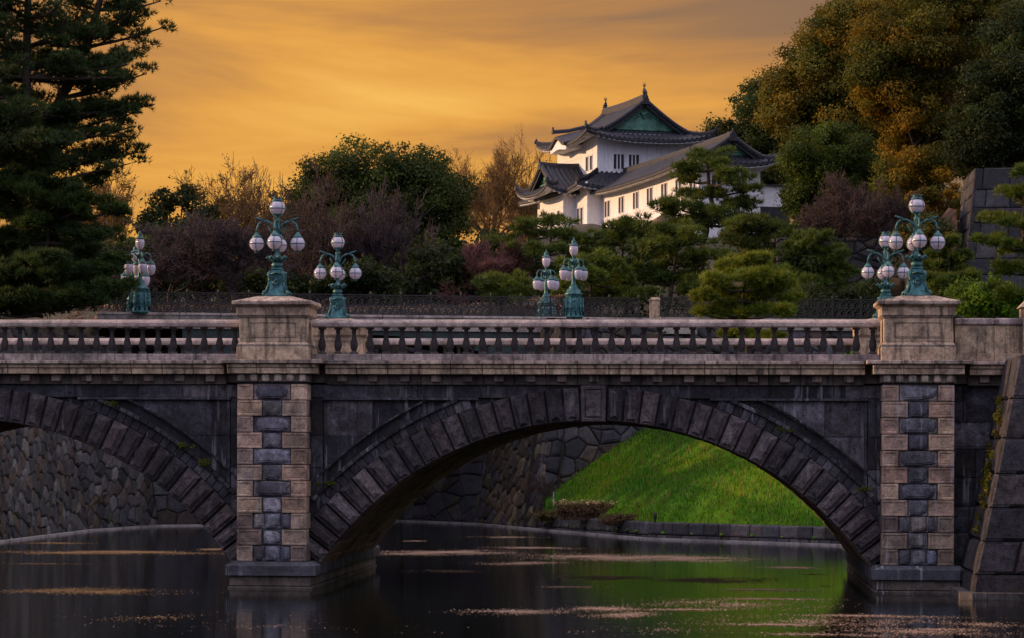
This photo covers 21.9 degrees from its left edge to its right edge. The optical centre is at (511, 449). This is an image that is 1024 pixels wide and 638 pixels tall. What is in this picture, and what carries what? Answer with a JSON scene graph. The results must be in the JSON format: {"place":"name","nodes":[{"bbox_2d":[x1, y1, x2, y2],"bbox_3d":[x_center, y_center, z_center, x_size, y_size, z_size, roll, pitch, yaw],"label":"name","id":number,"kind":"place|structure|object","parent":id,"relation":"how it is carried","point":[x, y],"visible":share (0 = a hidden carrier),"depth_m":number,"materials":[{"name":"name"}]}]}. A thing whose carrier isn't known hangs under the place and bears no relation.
{"place":"outdoors","nodes":[
{"label":"outdoors","id":0,"kind":"place"},
{"bbox_2d":[0,196,959,535],"bbox_3d":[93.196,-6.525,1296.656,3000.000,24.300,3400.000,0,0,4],"label":"ground","id":1,"kind":"structure","parent":0,"point":[88,314],"depth_m":152.30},
{"bbox_2d":[0,0,84,199],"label":"tall pine","id":2,"kind":"object","parent":1,"relation":"on","point":[11,157],"visible":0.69,"depth_m":119.09,"materials":[{"name":"green plant"}]},
{"bbox_2d":[0,159,143,319],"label":"spreading pine","id":3,"kind":"object","parent":1,"relation":"on","point":[46,215],"visible":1,"depth_m":118.44,"materials":[{"name":"green plant"}]},
{"bbox_2d":[0,0,145,315],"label":"tall pine","id":4,"kind":"object","parent":1,"relation":"on","point":[28,138],"visible":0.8,"depth_m":120.47,"materials":[{"name":"green plant"}]},
{"bbox_2d":[43,236,103,289],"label":"dark shrub","id":5,"kind":"object","parent":1,"relation":"on","point":[46,287],"visible":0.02,"depth_m":150.31,"materials":[{"name":"green plant"}]},
{"bbox_2d":[8,0,179,317],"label":"tall pine","id":6,"kind":"object","parent":1,"relation":"on","point":[125,16],"visible":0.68,"depth_m":122.25,"materials":[{"name":"green plant"}]},
{"bbox_2d":[52,137,140,305],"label":"bare tree","id":7,"kind":"object","parent":1,"relation":"on","point":[110,220],"visible":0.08,"depth_m":167.02,"materials":[{"name":"brown plant"}]},
{"bbox_2d":[91,235,182,304],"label":"dark shrub","id":8,"kind":"object","parent":1,"relation":"on","point":[132,240],"visible":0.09,"depth_m":151.38,"materials":[{"name":"brown plant"}]},
{"bbox_2d":[102,215,234,305],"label":"bare shrub","id":9,"kind":"object","parent":1,"relation":"on","point":[158,236],"visible":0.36,"depth_m":143.72,"materials":[{"name":"brown plant"}]},
{"bbox_2d":[130,180,225,304],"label":"dark tree","id":10,"kind":"object","parent":1,"relation":"on","point":[182,197],"visible":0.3,"depth_m":169.76,"materials":[{"name":"green plant"}]},
{"bbox_2d":[157,186,233,298],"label":"dark shrub","id":11,"kind":"object","parent":1,"relation":"on","point":[195,202],"visible":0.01,"depth_m":198.21,"materials":[{"name":"green plant"}]},
{"bbox_2d":[143,213,262,306],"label":"dark shrub","id":12,"kind":"object","parent":1,"relation":"on","point":[192,289],"visible":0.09,"depth_m":156.52,"materials":[{"name":"brown plant"}]},
{"bbox_2d":[148,207,307,306],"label":"bare shrub","id":13,"kind":"object","parent":1,"relation":"on","point":[218,239],"visible":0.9,"depth_m":141.44,"materials":[{"name":"brown plant"}]},
{"bbox_2d":[155,153,319,305],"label":"bare tree","id":14,"kind":"object","parent":1,"relation":"on","point":[238,207],"visible":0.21,"depth_m":172.42,"materials":[{"name":"brown plant"}]},
{"bbox_2d":[209,263,318,304],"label":"dark shrub","id":15,"kind":"object","parent":1,"relation":"on","point":[255,283],"visible":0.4,"depth_m":147.15,"materials":[{"name":"green plant"}]},
{"bbox_2d":[231,161,301,267],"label":"bare tree","id":16,"kind":"object","parent":1,"relation":"on","point":[259,193],"visible":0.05,"depth_m":177.74,"materials":[{"name":"brown plant"}]},
{"bbox_2d":[243,210,351,305],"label":"dark shrub","id":17,"kind":"object","parent":1,"relation":"on","point":[281,220],"visible":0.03,"depth_m":158.86,"materials":[{"name":"brown plant"}]},
{"bbox_2d":[60,294,563,319],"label":"leaf litter","id":18,"kind":"object","parent":1,"relation":"on","point":[539,298],"visible":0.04,"depth_m":141.88,"materials":[{"name":"plant"}]},
{"bbox_2d":[247,155,403,305],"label":"bare tree","id":19,"kind":"object","parent":1,"relation":"on","point":[307,210],"visible":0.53,"depth_m":151.31,"materials":[{"name":"brown plant"}]},
{"bbox_2d":[316,210,393,300],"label":"dark shrub","id":20,"kind":"object","parent":1,"relation":"on","point":[368,213],"visible":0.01,"depth_m":169.89,"materials":[{"name":"brown plant"}]},
{"bbox_2d":[306,251,406,306],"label":"dark shrub","id":21,"kind":"object","parent":1,"relation":"on","point":[374,279],"visible":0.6,"depth_m":145.82,"materials":[{"name":"green plant"}]},
{"bbox_2d":[309,177,448,305],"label":"bare tree","id":22,"kind":"object","parent":1,"relation":"on","point":[393,230],"visible":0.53,"depth_m":153.92,"materials":[{"name":"brown plant"}]},
{"bbox_2d":[282,128,485,250],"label":"domed evergreen","id":23,"kind":"object","parent":1,"relation":"on","point":[420,173],"visible":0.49,"depth_m":176.79,"materials":[{"name":"green plant"}]},
{"bbox_2d":[97,312,696,354],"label":"iron bridge","id":24,"kind":"structure","parent":1,"relation":"on","point":[408,333],"depth_m":127.39,"materials":[{"name":"paint"}]},
{"bbox_2d":[121,244,149,310],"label":"bridge lamp","id":25,"kind":"object","parent":24,"relation":"on","point":[146,277],"visible":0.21,"depth_m":133.37,"materials":[{"name":"teal metal"}]},
{"bbox_2d":[124,231,155,313],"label":"bridge lamp","id":26,"kind":"object","parent":24,"relation":"on","point":[140,300],"visible":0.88,"depth_m":125.31,"materials":[{"name":"teal metal"}]},
{"bbox_2d":[62,289,639,317],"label":"iron railing","id":27,"kind":"object","parent":24,"relation":"on","point":[400,309],"visible":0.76,"depth_m":127.62,"materials":[{"name":"black metal"}]},
{"bbox_2d":[116,300,601,316],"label":"iron railing","id":28,"kind":"object","parent":24,"relation":"on","point":[439,314],"visible":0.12,"depth_m":135.79,"materials":[{"name":"black metal"}]},
{"bbox_2d":[533,250,559,316],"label":"bridge lamp","id":29,"kind":"object","parent":24,"relation":"on","point":[546,284],"visible":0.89,"depth_m":136.53,"materials":[{"name":"teal metal"}]},
{"bbox_2d":[559,238,587,317],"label":"bridge lamp","id":30,"kind":"object","parent":24,"relation":"on","point":[573,304],"visible":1,"depth_m":128.53,"materials":[{"name":"teal metal"}]},
{"bbox_2d":[660,317,865,330],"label":"coping kerb","id":31,"kind":"structure","parent":24,"relation":"on","point":[813,329],"depth_m":131.51,"materials":[{"name":"stone"}]},
{"bbox_2d":[659,294,876,318],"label":"iron railing","id":32,"kind":"object","parent":31,"relation":"on","point":[803,304],"visible":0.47,"depth_m":131.95,"materials":[{"name":"black metal"}]},
{"bbox_2d":[0,520,841,546],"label":"kerb","id":33,"kind":"structure","parent":1,"relation":"on","point":[88,530],"depth_m":114.30,"materials":[{"name":"stone"}]},
{"bbox_2d":[402,345,487,522],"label":"moat wall","id":34,"kind":"structure","parent":33,"relation":"on","point":[454,496],"depth_m":133.81,"materials":[{"name":"stone"}]},
{"bbox_2d":[474,328,575,527],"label":"moat wall","id":35,"kind":"structure","parent":33,"relation":"on","point":[503,495],"depth_m":127.83,"materials":[{"name":"stone"}]},
{"bbox_2d":[385,210,463,304],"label":"dark shrub","id":36,"kind":"object","parent":1,"relation":"on","point":[436,242],"visible":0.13,"depth_m":160.23,"materials":[{"name":"brown plant"}]},
{"bbox_2d":[396,239,489,305],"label":"dark shrub","id":37,"kind":"object","parent":1,"relation":"on","point":[435,266],"visible":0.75,"depth_m":149.94,"materials":[{"name":"green plant"}]},
{"bbox_2d":[434,233,547,304],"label":"bare shrub","id":38,"kind":"object","parent":1,"relation":"on","point":[486,263],"visible":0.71,"depth_m":148.34,"materials":[{"name":"brown plant"}]},
{"bbox_2d":[449,227,541,264],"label":"dark shrub","id":39,"kind":"object","parent":1,"relation":"on","point":[493,230],"visible":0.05,"depth_m":171.60,"materials":[{"name":"green plant"}]},
{"bbox_2d":[448,124,551,251],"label":"bare tree","id":40,"kind":"object","parent":1,"relation":"on","point":[493,202],"visible":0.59,"depth_m":226.06,"materials":[{"name":"brown plant"}]},
{"bbox_2d":[469,268,543,314],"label":"pruned pine","id":41,"kind":"object","parent":1,"relation":"on","point":[494,283],"visible":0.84,"depth_m":138.49,"materials":[{"name":"green plant"}]},
{"bbox_2d":[0,296,1023,592],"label":"stone bridge","id":42,"kind":"structure","parent":1,"relation":"on","point":[282,408],"depth_m":70.67,"materials":[{"name":"stone"}]},
{"bbox_2d":[249,196,305,295],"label":"street lamp","id":43,"kind":"object","parent":42,"relation":"on","point":[277,274],"visible":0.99,"depth_m":71.23,"materials":[{"name":"teal metal"}]},
{"bbox_2d":[315,480,335,485],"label":"weed","id":44,"kind":"object","parent":42,"relation":"attached to","point":[320,483],"visible":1,"depth_m":71.19,"materials":[{"name":"green plant"}]},
{"bbox_2d":[314,233,361,317],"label":"street lamp","id":45,"kind":"object","parent":42,"relation":"on","point":[337,299],"visible":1,"depth_m":83.10,"materials":[{"name":"teal metal"}]},
{"bbox_2d":[855,485,872,493],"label":"weed","id":46,"kind":"object","parent":42,"relation":"attached to","point":[860,488],"visible":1,"depth_m":70.12,"materials":[{"name":"green plant"}]},
{"bbox_2d":[861,231,909,317],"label":"street lamp","id":47,"kind":"object","parent":42,"relation":"on","point":[885,271],"visible":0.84,"depth_m":81.91,"materials":[{"name":"teal metal"}]},
{"bbox_2d":[888,194,945,295],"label":"street lamp","id":48,"kind":"object","parent":42,"relation":"on","point":[916,274],"visible":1,"depth_m":70.00,"materials":[{"name":"teal metal"}]},
{"bbox_2d":[507,154,554,240],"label":"bare tree","id":49,"kind":"object","parent":1,"relation":"on","point":[522,170],"visible":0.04,"depth_m":230.91,"materials":[{"name":"brown plant"}]},
{"bbox_2d":[109,184,962,317],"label":"undergrowth","id":50,"kind":"object","parent":1,"relation":"on","point":[642,305],"visible":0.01,"depth_m":156.61,"materials":[{"name":"green plant"}]},
{"bbox_2d":[481,209,610,297],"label":"pruned pine","id":51,"kind":"object","parent":1,"relation":"on","point":[538,248],"visible":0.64,"depth_m":149.69,"materials":[{"name":"green plant"}]},
{"bbox_2d":[549,246,661,315],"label":"pruned pine","id":52,"kind":"object","parent":1,"relation":"on","point":[623,284],"visible":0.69,"depth_m":144.16,"materials":[{"name":"green plant"}]},
{"bbox_2d":[514,82,718,229],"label":"castle tower","id":53,"kind":"structure","parent":1,"relation":"on","point":[607,146],"depth_m":206.40,"materials":[{"name":"white paint"}]},
{"bbox_2d":[585,156,588,171],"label":"window","id":54,"kind":"structure","parent":53,"relation":"in","point":[587,157],"depth_m":207.15,"materials":[{"name":"white paint"}]},
{"bbox_2d":[589,155,592,170],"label":"window","id":55,"kind":"structure","parent":53,"relation":"in","point":[590,156],"depth_m":206.34,"materials":[{"name":"white paint"}]},
{"bbox_2d":[613,153,624,169],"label":"window","id":56,"kind":"structure","parent":53,"relation":"in","point":[618,158],"depth_m":205.59,"materials":[{"name":"white paint"}]},
{"bbox_2d":[628,154,639,166],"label":"window","id":57,"kind":"structure","parent":53,"relation":"in","point":[633,159],"depth_m":205.99,"materials":[{"name":"white paint"}]},
{"bbox_2d":[578,210,667,317],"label":"pruned pine","id":58,"kind":"object","parent":1,"relation":"on","point":[629,227],"visible":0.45,"depth_m":150.84,"materials":[{"name":"green plant"}]},
{"bbox_2d":[652,213,674,239],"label":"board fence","id":59,"kind":"object","parent":1,"relation":"on","point":[658,218],"visible":0.08,"depth_m":178.95,"materials":[{"name":"beige wood"}]},
{"bbox_2d":[625,217,734,316],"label":"pruned pine","id":60,"kind":"object","parent":1,"relation":"on","point":[692,258],"visible":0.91,"depth_m":146.23,"materials":[{"name":"green plant"}]},
{"bbox_2d":[590,128,781,237],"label":"castle gallery","id":61,"kind":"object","parent":1,"relation":"on","point":[632,190],"visible":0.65,"depth_m":190.99,"materials":[{"name":"white paint"}]},
{"bbox_2d":[607,200,609,217],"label":"window","id":62,"kind":"structure","parent":61,"relation":"in","point":[608,201],"depth_m":202.16,"materials":[{"name":"white paint"}]},
{"bbox_2d":[618,196,620,213],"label":"window","id":63,"kind":"structure","parent":61,"relation":"in","point":[619,198],"depth_m":199.41,"materials":[{"name":"white paint"}]},
{"bbox_2d":[621,195,623,213],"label":"window","id":64,"kind":"structure","parent":61,"relation":"in","point":[622,197],"depth_m":198.68,"materials":[{"name":"white paint"}]},
{"bbox_2d":[633,192,635,209],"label":"window","id":65,"kind":"structure","parent":61,"relation":"in","point":[634,193],"depth_m":195.79,"materials":[{"name":"white paint"}]},
{"bbox_2d":[636,191,638,208],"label":"window","id":66,"kind":"structure","parent":61,"relation":"in","point":[637,192],"depth_m":195.08,"materials":[{"name":"white paint"}]},
{"bbox_2d":[646,187,649,205],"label":"window","id":67,"kind":"structure","parent":61,"relation":"in","point":[647,189],"depth_m":192.76,"materials":[{"name":"white paint"}]},
{"bbox_2d":[538,516,839,543],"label":"bank wall","id":68,"kind":"structure","parent":1,"relation":"on","point":[766,533],"depth_m":108.39,"materials":[{"name":"stone"}]},
{"bbox_2d":[542,351,853,538],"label":"grass bank","id":69,"kind":"structure","parent":1,"relation":"on","point":[698,509],"depth_m":111.09,"materials":[{"name":"green plant"}]},
{"bbox_2d":[525,467,557,511],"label":"bare sapling","id":70,"kind":"object","parent":69,"relation":"on","point":[546,490],"visible":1,"depth_m":122.41,"materials":[{"name":"brown plant"}]},
{"bbox_2d":[531,508,556,521],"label":"dry shrub","id":71,"kind":"object","parent":69,"relation":"on","point":[546,516],"visible":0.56,"depth_m":120.89,"materials":[{"name":"brown plant"}]},
{"bbox_2d":[550,499,617,520],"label":"dry shrub","id":72,"kind":"object","parent":69,"relation":"on","point":[588,509],"visible":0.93,"depth_m":116.88,"materials":[{"name":"brown plant"}]},
{"bbox_2d":[598,512,637,525],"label":"dry shrub","id":73,"kind":"object","parent":69,"relation":"on","point":[617,519],"visible":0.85,"depth_m":113.08,"materials":[{"name":"brown plant"}]},
{"bbox_2d":[686,249,806,353],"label":"rounded pine","id":74,"kind":"object","parent":69,"relation":"on","point":[759,274],"visible":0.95,"depth_m":121.04,"materials":[{"name":"green plant"}]},
{"bbox_2d":[942,271,1021,318],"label":"leafy bush","id":75,"kind":"object","parent":69,"relation":"on","point":[975,296],"visible":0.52,"depth_m":126.21,"materials":[{"name":"green plant"}]},
{"bbox_2d":[968,160,1023,310],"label":"edge pine","id":76,"kind":"object","parent":69,"relation":"on","point":[1006,293],"visible":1,"depth_m":116.53,"materials":[{"name":"green plant"}]},
{"bbox_2d":[645,143,765,270],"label":"pruned pine","id":77,"kind":"object","parent":1,"relation":"on","point":[710,214],"visible":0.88,"depth_m":160.62,"materials":[{"name":"green plant"}]},
{"bbox_2d":[696,70,800,184],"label":"hill tree","id":78,"kind":"object","parent":1,"relation":"on","point":[757,138],"visible":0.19,"depth_m":218.92,"materials":[{"name":"green plant"}]},
{"bbox_2d":[717,210,800,282],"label":"pruned pine","id":79,"kind":"object","parent":1,"relation":"on","point":[765,229],"visible":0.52,"depth_m":154.93,"materials":[{"name":"green plant"}]},
{"bbox_2d":[760,184,789,226],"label":"plaster wall","id":80,"kind":"structure","parent":1,"relation":"on","point":[767,205],"depth_m":183.79,"materials":[{"name":"white paint"}]},
{"bbox_2d":[774,249,832,292],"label":"leafy bush","id":81,"kind":"object","parent":1,"relation":"on","point":[793,263],"visible":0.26,"depth_m":144.42,"materials":[{"name":"green plant"}]},
{"bbox_2d":[785,280,847,318],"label":"leafy bush","id":82,"kind":"object","parent":1,"relation":"on","point":[813,291],"visible":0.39,"depth_m":140.13,"materials":[{"name":"green plant"}]},
{"bbox_2d":[770,226,869,299],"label":"pruned pine","id":83,"kind":"object","parent":1,"relation":"on","point":[811,243],"visible":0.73,"depth_m":144.52,"materials":[{"name":"green plant"}]},
{"bbox_2d":[775,237,883,318],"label":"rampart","id":84,"kind":"object","parent":1,"relation":"on","point":[859,251],"visible":0.16,"depth_m":151.20,"materials":[{"name":"plant"}]},
{"bbox_2d":[792,168,906,239],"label":"bare shrub","id":85,"kind":"object","parent":84,"relation":"on","point":[839,204],"visible":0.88,"depth_m":152.35,"materials":[{"name":"brown plant"}]},
{"bbox_2d":[773,120,886,237],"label":"hill tree","id":86,"kind":"object","parent":1,"relation":"on","point":[807,167],"visible":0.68,"depth_m":175.48,"materials":[{"name":"green plant"}]},
{"bbox_2d":[750,0,922,214],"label":"hill tree","id":87,"kind":"object","parent":1,"relation":"on","point":[820,98],"visible":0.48,"depth_m":196.72,"materials":[{"name":"green plant"}]},
{"bbox_2d":[831,276,893,318],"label":"leafy bush","id":88,"kind":"object","parent":1,"relation":"on","point":[874,291],"visible":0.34,"depth_m":140.50,"materials":[{"name":"green plant"}]},
{"bbox_2d":[852,174,930,280],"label":"bare shrub","id":89,"kind":"object","parent":1,"relation":"on","point":[902,210],"visible":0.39,"depth_m":154.21,"materials":[{"name":"brown plant"}]},
{"bbox_2d":[760,0,1023,199],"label":"hill tree","id":90,"kind":"object","parent":1,"relation":"on","point":[775,173],"visible":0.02,"depth_m":212.90,"materials":[{"name":"green plant"}]},
{"bbox_2d":[860,197,940,258],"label":"leafy bush","id":91,"kind":"object","parent":1,"relation":"on","point":[911,214],"visible":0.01,"depth_m":157.78,"materials":[{"name":"green plant"}]},
{"bbox_2d":[895,208,957,325],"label":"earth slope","id":92,"kind":"structure","parent":1,"relation":"on","point":[949,214],"depth_m":151.89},
{"bbox_2d":[889,211,964,292],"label":"leafy bush","id":93,"kind":"object","parent":1,"relation":"on","point":[905,232],"visible":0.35,"depth_m":147.24,"materials":[{"name":"green plant"}]},
{"bbox_2d":[839,0,1023,211],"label":"hill tree","id":94,"kind":"object","parent":1,"relation":"on","point":[888,74],"visible":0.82,"depth_m":164.69,"materials":[{"name":"green plant"}]},
{"bbox_2d":[902,181,961,228],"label":"leafy bush","id":95,"kind":"object","parent":1,"relation":"on","point":[933,197],"visible":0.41,"depth_m":160.45,"materials":[{"name":"green plant"}]},
{"bbox_2d":[921,231,983,305],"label":"dense pine","id":96,"kind":"object","parent":1,"relation":"on","point":[947,262],"visible":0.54,"depth_m":132.26,"materials":[{"name":"green plant"}]},
{"bbox_2d":[934,0,1023,175],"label":"hill tree","id":97,"kind":"object","parent":1,"relation":"on","point":[989,133],"visible":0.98,"depth_m":154.79,"materials":[{"name":"green plant"}]},
{"bbox_2d":[950,355,1023,599],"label":"buttress wall","id":98,"kind":"structure","parent":1,"relation":"on","point":[992,563],"depth_m":66.60,"materials":[{"name":"stone"}]},
{"bbox_2d":[972,395,1002,533],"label":"climbing moss","id":99,"kind":"object","parent":98,"relation":"attached to","point":[984,483],"visible":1,"depth_m":67.69,"materials":[{"name":"green plant"}]},
{"bbox_2d":[956,167,1023,317],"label":"rampart","id":100,"kind":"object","parent":1,"relation":"on","point":[978,192],"visible":0.38,"depth_m":149.41,"materials":[{"name":"stone"}]},
{"bbox_2d":[0,521,1023,637],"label":"water","id":101,"kind":"structure","parent":0,"point":[380,600],"depth_m":67.55,"materials":[{"name":"black liquid"}]},
{"bbox_2d":[0,328,158,539],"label":"moat wall","id":102,"kind":"structure","parent":101,"relation":"in","point":[52,482],"depth_m":116.16,"materials":[{"name":"stone"}]},
{"bbox_2d":[122,328,406,524],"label":"moat wall","id":103,"kind":"structure","parent":101,"relation":"in","point":[170,510],"depth_m":127.27,"materials":[{"name":"stone"}]},
{"bbox_2d":[0,536,1020,637],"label":"floating debris","id":104,"kind":"object","parent":101,"relation":"on","point":[667,558],"visible":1,"depth_m":69.67,"materials":[{"name":"brown plant"}]},
{"bbox_2d":[523,318,853,527],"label":"moat wall","id":105,"kind":"structure","parent":101,"relation":"in","point":[583,446],"depth_m":126.48,"materials":[{"name":"stone"}]},
{"bbox_2d":[649,297,660,317],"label":"stone post","id":106,"kind":"object","parent":105,"relation":"on","point":[654,307],"visible":0.74,"depth_m":130.18,"materials":[{"name":"stone"}]},
{"bbox_2d":[0,0,1023,257],"label":"sky","id":107,"kind":"structure","parent":0,"point":[268,83],"materials":[{"name":"orange"}]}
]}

